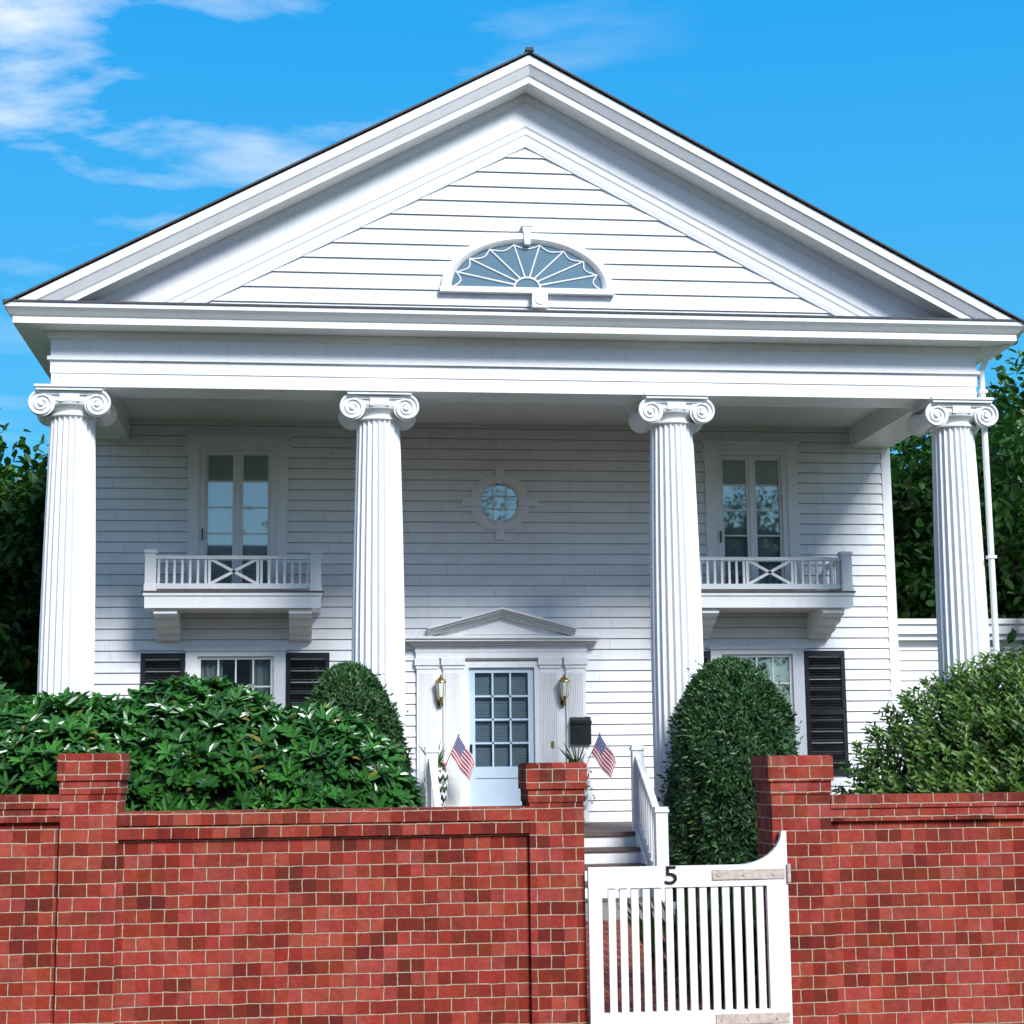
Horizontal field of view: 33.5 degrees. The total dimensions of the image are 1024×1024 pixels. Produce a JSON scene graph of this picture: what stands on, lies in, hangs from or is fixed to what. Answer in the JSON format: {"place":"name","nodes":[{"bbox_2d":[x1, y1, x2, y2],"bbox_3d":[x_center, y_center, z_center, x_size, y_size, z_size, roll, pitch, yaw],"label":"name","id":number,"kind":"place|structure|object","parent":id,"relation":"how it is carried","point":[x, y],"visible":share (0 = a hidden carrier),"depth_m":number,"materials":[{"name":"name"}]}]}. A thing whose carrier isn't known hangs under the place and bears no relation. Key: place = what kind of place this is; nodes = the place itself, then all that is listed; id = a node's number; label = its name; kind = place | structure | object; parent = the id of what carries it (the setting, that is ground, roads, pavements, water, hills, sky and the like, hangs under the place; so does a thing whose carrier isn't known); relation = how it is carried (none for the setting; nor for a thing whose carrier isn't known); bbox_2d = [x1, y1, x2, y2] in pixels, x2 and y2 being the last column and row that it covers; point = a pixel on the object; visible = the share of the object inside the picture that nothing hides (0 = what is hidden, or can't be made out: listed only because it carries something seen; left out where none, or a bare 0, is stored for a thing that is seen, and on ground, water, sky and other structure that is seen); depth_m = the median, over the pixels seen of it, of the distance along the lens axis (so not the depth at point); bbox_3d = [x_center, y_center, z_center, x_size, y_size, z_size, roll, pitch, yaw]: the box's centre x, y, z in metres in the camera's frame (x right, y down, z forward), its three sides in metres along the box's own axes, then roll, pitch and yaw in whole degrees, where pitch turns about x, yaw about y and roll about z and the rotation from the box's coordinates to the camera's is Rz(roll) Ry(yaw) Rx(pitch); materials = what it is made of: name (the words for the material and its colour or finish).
{"place":"outdoors","nodes":[
{"label":"outdoors","id":0,"kind":"place"},
{"bbox_2d":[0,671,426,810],"bbox_3d":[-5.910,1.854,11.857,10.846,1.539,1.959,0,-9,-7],"label":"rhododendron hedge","id":1,"kind":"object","parent":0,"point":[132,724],"visible":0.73,"depth_m":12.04,"materials":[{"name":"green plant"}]},
{"bbox_2d":[208,456,778,509],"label":"window shades","id":2,"kind":"object","parent":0,"point":[255,494],"depth_m":24.67,"materials":[{"name":"white fabric"}]},
{"bbox_2d":[201,508,787,701],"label":"window curtains","id":3,"kind":"object","parent":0,"point":[220,520],"depth_m":24.57,"materials":[{"name":"white fabric"}]},
{"bbox_2d":[201,657,789,704],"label":"window interiors","id":4,"kind":"object","parent":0,"point":[243,671],"depth_m":24.50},
{"bbox_2d":[0,0,1023,481],"label":"sky","id":5,"kind":"structure","parent":0,"point":[901,121],"materials":[{"name":"blue"}]},
{"bbox_2d":[94,420,1023,821],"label":"house siding","id":6,"kind":"object","parent":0,"point":[832,488],"visible":0.45,"depth_m":24.79,"materials":[{"name":"white wood"}]},
{"bbox_2d":[584,821,653,902],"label":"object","id":7,"kind":"structure","parent":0,"point":[623,828],"depth_m":20.65,"materials":[{"name":"grey wood"}]},
{"bbox_2d":[28,384,116,717],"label":"column","id":8,"kind":"structure","parent":7,"relation":"on","point":[70,415],"depth_m":20.76,"materials":[{"name":"white paint"}]},
{"bbox_2d":[339,388,418,759],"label":"column","id":9,"kind":"structure","parent":7,"relation":"on","point":[378,419],"depth_m":21.21,"materials":[{"name":"white paint"}]},
{"bbox_2d":[419,734,474,806],"bbox_3d":[-0.927,3.750,23.809,0.796,1.260,0.471,0,-9,-7],"label":"planter","id":10,"kind":"object","parent":7,"relation":"on","point":[461,755],"visible":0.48,"depth_m":23.72,"materials":[{"name":"multicoloured"}]},
{"bbox_2d":[558,733,616,822],"bbox_3d":[1.058,3.760,24.037,0.799,1.260,0.454,0,-9,-7],"label":"planter","id":11,"kind":"object","parent":7,"relation":"on","point":[602,753],"visible":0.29,"depth_m":23.97,"materials":[{"name":"multicoloured plant"}]},
{"bbox_2d":[628,392,714,806],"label":"column","id":12,"kind":"structure","parent":7,"relation":"on","point":[673,423],"depth_m":21.62,"materials":[{"name":"white paint"}]},
{"bbox_2d":[907,397,998,719],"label":"column","id":13,"kind":"structure","parent":7,"relation":"on","point":[952,425],"depth_m":22.14,"materials":[{"name":"white paint"}]},
{"bbox_2d":[587,912,754,1023],"bbox_3d":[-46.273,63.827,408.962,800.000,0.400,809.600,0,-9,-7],"label":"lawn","id":14,"kind":"structure","parent":0,"point":[588,1020],"depth_m":11.53,"materials":[{"name":"green plant"}]},
{"bbox_2d":[0,408,17,506],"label":"tree","id":15,"kind":"object","parent":14,"relation":"on","point":[2,443],"visible":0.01,"depth_m":31.96,"materials":[{"name":"green plant"}]},
{"bbox_2d":[0,492,45,700],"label":"tree","id":16,"kind":"object","parent":14,"relation":"on","point":[14,637],"depth_m":24.84,"materials":[{"name":"green plant"}]},
{"bbox_2d":[0,429,48,696],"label":"tree","id":17,"kind":"object","parent":14,"relation":"on","point":[29,485],"depth_m":26.10,"materials":[{"name":"green plant"}]},
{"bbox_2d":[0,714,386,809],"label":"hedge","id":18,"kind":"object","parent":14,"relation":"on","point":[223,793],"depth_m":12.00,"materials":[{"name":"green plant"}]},
{"bbox_2d":[303,659,415,784],"bbox_3d":[-1.924,3.197,19.743,1.704,2.969,1.711,0,-9,-7],"label":"topiary","id":19,"kind":"object","parent":14,"relation":"on","point":[360,677],"depth_m":19.65,"materials":[{"name":"green plant"}]},
{"bbox_2d":[3,55,1023,771],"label":"house trim","id":20,"kind":"structure","parent":14,"relation":"on","point":[869,383],"depth_m":21.82,"materials":[{"name":"white wood"}]},
{"bbox_2d":[143,549,322,641],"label":"balcony","id":21,"kind":"structure","parent":20,"relation":"attached to","point":[166,609],"depth_m":23.45,"materials":[{"name":"white paint"}]},
{"bbox_2d":[142,591,323,598],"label":"balcony deck","id":22,"kind":"structure","parent":21,"relation":"attached to","point":[235,591],"depth_m":23.35,"materials":[{"name":"grey wood"}]},
{"bbox_2d":[140,528,848,774],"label":"shutters","id":23,"kind":"object","parent":20,"relation":"attached to","point":[834,713],"visible":0.38,"depth_m":24.93,"materials":[{"name":"black wood"}]},
{"bbox_2d":[183,224,806,754],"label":"window trim","id":24,"kind":"structure","parent":20,"relation":"attached to","point":[715,454],"depth_m":24.56,"materials":[{"name":"white wood"}]},
{"bbox_2d":[481,484,517,520],"bbox_3d":[-0.192,-0.125,24.972,0.600,0.650,0.010,0,-9,-7],"label":"fixed light backing","id":25,"kind":"object","parent":24,"relation":"attached to","point":[499,490],"visible":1,"depth_m":24.97,"materials":[{"name":"blue glass"}]},
{"bbox_2d":[405,607,600,821],"bbox_3d":[-0.135,2.910,24.341,2.860,3.080,0.340,0,-9,-7],"label":"door surround","id":26,"kind":"object","parent":20,"relation":"attached to","point":[502,632],"visible":0.73,"depth_m":24.43,"materials":[{"name":"white wood"}]},
{"bbox_2d":[435,674,445,706],"bbox_3d":[-1.017,2.544,24.241,0.170,0.455,0.203,0,-9,-7],"label":"lantern","id":27,"kind":"object","parent":26,"relation":"attached to","point":[440,682],"visible":1,"depth_m":24.19,"materials":[{"name":"white glass"}]},
{"bbox_2d":[469,667,534,805],"bbox_3d":[-0.145,3.330,24.409,0.950,2.180,0.040,0,-9,-7],"label":"storm door","id":28,"kind":"structure","parent":26,"relation":"attached to","point":[493,786],"depth_m":24.35,"materials":[{"name":"white paint"}]},
{"bbox_2d":[475,673,527,766],"bbox_3d":[-0.157,2.998,24.526,0.770,1.340,0.015,0,-9,-7],"label":"door glass","id":29,"kind":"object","parent":28,"relation":"attached to","point":[483,732],"depth_m":24.53,"materials":[{"name":"glass"}]},
{"bbox_2d":[558,674,569,705],"bbox_3d":[0.750,2.554,24.452,0.170,0.455,0.203,0,-9,-7],"label":"lantern","id":30,"kind":"object","parent":26,"relation":"attached to","point":[564,681],"visible":1,"depth_m":24.40,"materials":[{"name":"white glass"}]},
{"bbox_2d":[570,717,591,744],"bbox_3d":[0.986,3.149,24.472,0.320,0.400,0.135,0,-9,-7],"label":"mailbox","id":31,"kind":"object","parent":26,"relation":"attached to","point":[580,730],"visible":1,"depth_m":24.43,"materials":[{"name":"black metal"}]},
{"bbox_2d":[2,47,1023,322],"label":"roof","id":32,"kind":"structure","parent":20,"relation":"on","point":[582,81],"depth_m":21.52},
{"bbox_2d":[208,148,832,315],"bbox_3d":[0.183,-3.660,21.998,12.000,2.550,0.040,0,-9,-7],"label":"gable siding","id":33,"kind":"object","parent":20,"relation":"attached to","point":[430,237],"visible":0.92,"depth_m":22.01,"materials":[{"name":"white wood"}]},
{"bbox_2d":[451,244,601,288],"bbox_3d":[0.191,-3.163,21.902,1.960,0.600,0.001,0,-9,-7],"label":"fanlight backing","id":34,"kind":"object","parent":33,"relation":"attached to","point":[544,258],"visible":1,"depth_m":21.90,"materials":[{"name":"blue"}]},
{"bbox_2d":[94,157,1022,811],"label":"siding shadow gaps","id":35,"kind":"object","parent":20,"relation":"attached to","point":[528,491],"visible":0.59,"depth_m":24.67,"materials":[{"name":"grey wood"}]},
{"bbox_2d":[699,551,854,639],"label":"balcony","id":36,"kind":"structure","parent":20,"relation":"attached to","point":[824,611],"depth_m":24.37,"materials":[{"name":"white paint"}]},
{"bbox_2d":[977,328,1023,691],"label":"downspout","id":37,"kind":"object","parent":20,"relation":"attached to","point":[982,391],"visible":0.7,"depth_m":22.17,"materials":[{"name":"white paint"}]},
{"bbox_2d":[424,745,668,901],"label":"stair railings","id":38,"kind":"object","parent":14,"relation":"on","point":[649,817],"visible":0.56,"depth_m":20.32,"materials":[{"name":"white paint"}]},
{"bbox_2d":[584,827,673,898],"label":"stair risers","id":39,"kind":"object","parent":14,"relation":"on","point":[636,840],"visible":0.05,"depth_m":20.36,"materials":[{"name":"white paint"}]},
{"bbox_2d":[585,901,675,920],"bbox_3d":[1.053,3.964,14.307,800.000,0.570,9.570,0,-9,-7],"label":"stair step","id":40,"kind":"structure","parent":14,"relation":"on","point":[604,911],"depth_m":18.75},
{"bbox_2d":[656,655,803,911],"bbox_3d":[2.653,3.206,20.306,1.982,3.011,2.032,0,-9,-7],"label":"topiary","id":41,"kind":"object","parent":14,"relation":"on","point":[719,667],"depth_m":19.78,"materials":[{"name":"green plant"}]},
{"bbox_2d":[890,434,998,476],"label":"tree","id":42,"kind":"object","parent":14,"relation":"on","point":[905,445],"depth_m":41.39,"materials":[{"name":"green plant"}]},
{"bbox_2d":[890,340,1023,617],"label":"tree","id":43,"kind":"object","parent":14,"relation":"on","point":[902,478],"depth_m":30.10,"materials":[{"name":"green plant"}]},
{"bbox_2d":[894,477,1023,618],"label":"tree","id":44,"kind":"object","parent":14,"relation":"on","point":[911,604],"depth_m":28.81,"materials":[{"name":"green plant"}]},
{"bbox_2d":[901,692,1023,792],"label":"privet","id":45,"kind":"object","parent":14,"relation":"on","point":[954,747],"visible":0.02,"depth_m":12.98,"materials":[{"name":"green plant"}]},
{"bbox_2d":[902,394,1023,673],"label":"tree","id":46,"kind":"object","parent":14,"relation":"on","point":[1010,528],"depth_m":27.02,"materials":[{"name":"green plant"}]},
{"bbox_2d":[586,919,758,1017],"bbox_3d":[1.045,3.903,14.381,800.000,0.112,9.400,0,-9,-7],"label":"brick pavement","id":47,"kind":"structure","parent":0,"point":[606,968],"depth_m":13.22,"materials":[{"name":"red brick"}]},
{"bbox_2d":[252,804,758,1005],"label":"border plants","id":48,"kind":"object","parent":47,"relation":"on","point":[698,940],"visible":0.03,"depth_m":12.71,"materials":[{"name":"green plant"}]},
{"bbox_2d":[0,753,1023,1023],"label":"brick wall","id":49,"kind":"structure","parent":47,"relation":"on","point":[906,909],"depth_m":11.24,"materials":[{"name":"red brick"}]},
{"bbox_2d":[587,830,792,1023],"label":"gate","id":50,"kind":"structure","parent":49,"relation":"attached to","point":[771,870],"depth_m":11.33,"materials":[{"name":"white paint"}]},
{"bbox_2d":[701,591,855,591],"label":"balcony deck","id":51,"kind":"structure","parent":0,"point":[778,591],"depth_m":24.25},
{"bbox_2d":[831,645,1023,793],"bbox_3d":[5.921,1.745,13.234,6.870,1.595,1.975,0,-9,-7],"label":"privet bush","id":52,"kind":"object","parent":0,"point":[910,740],"visible":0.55,"depth_m":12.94,"materials":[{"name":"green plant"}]},
{"bbox_2d":[892,450,1023,579],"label":"tree","id":53,"kind":"object","parent":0,"point":[905,528],"visible":0.01,"depth_m":32.22,"materials":[{"name":"green plant"}]}
]}

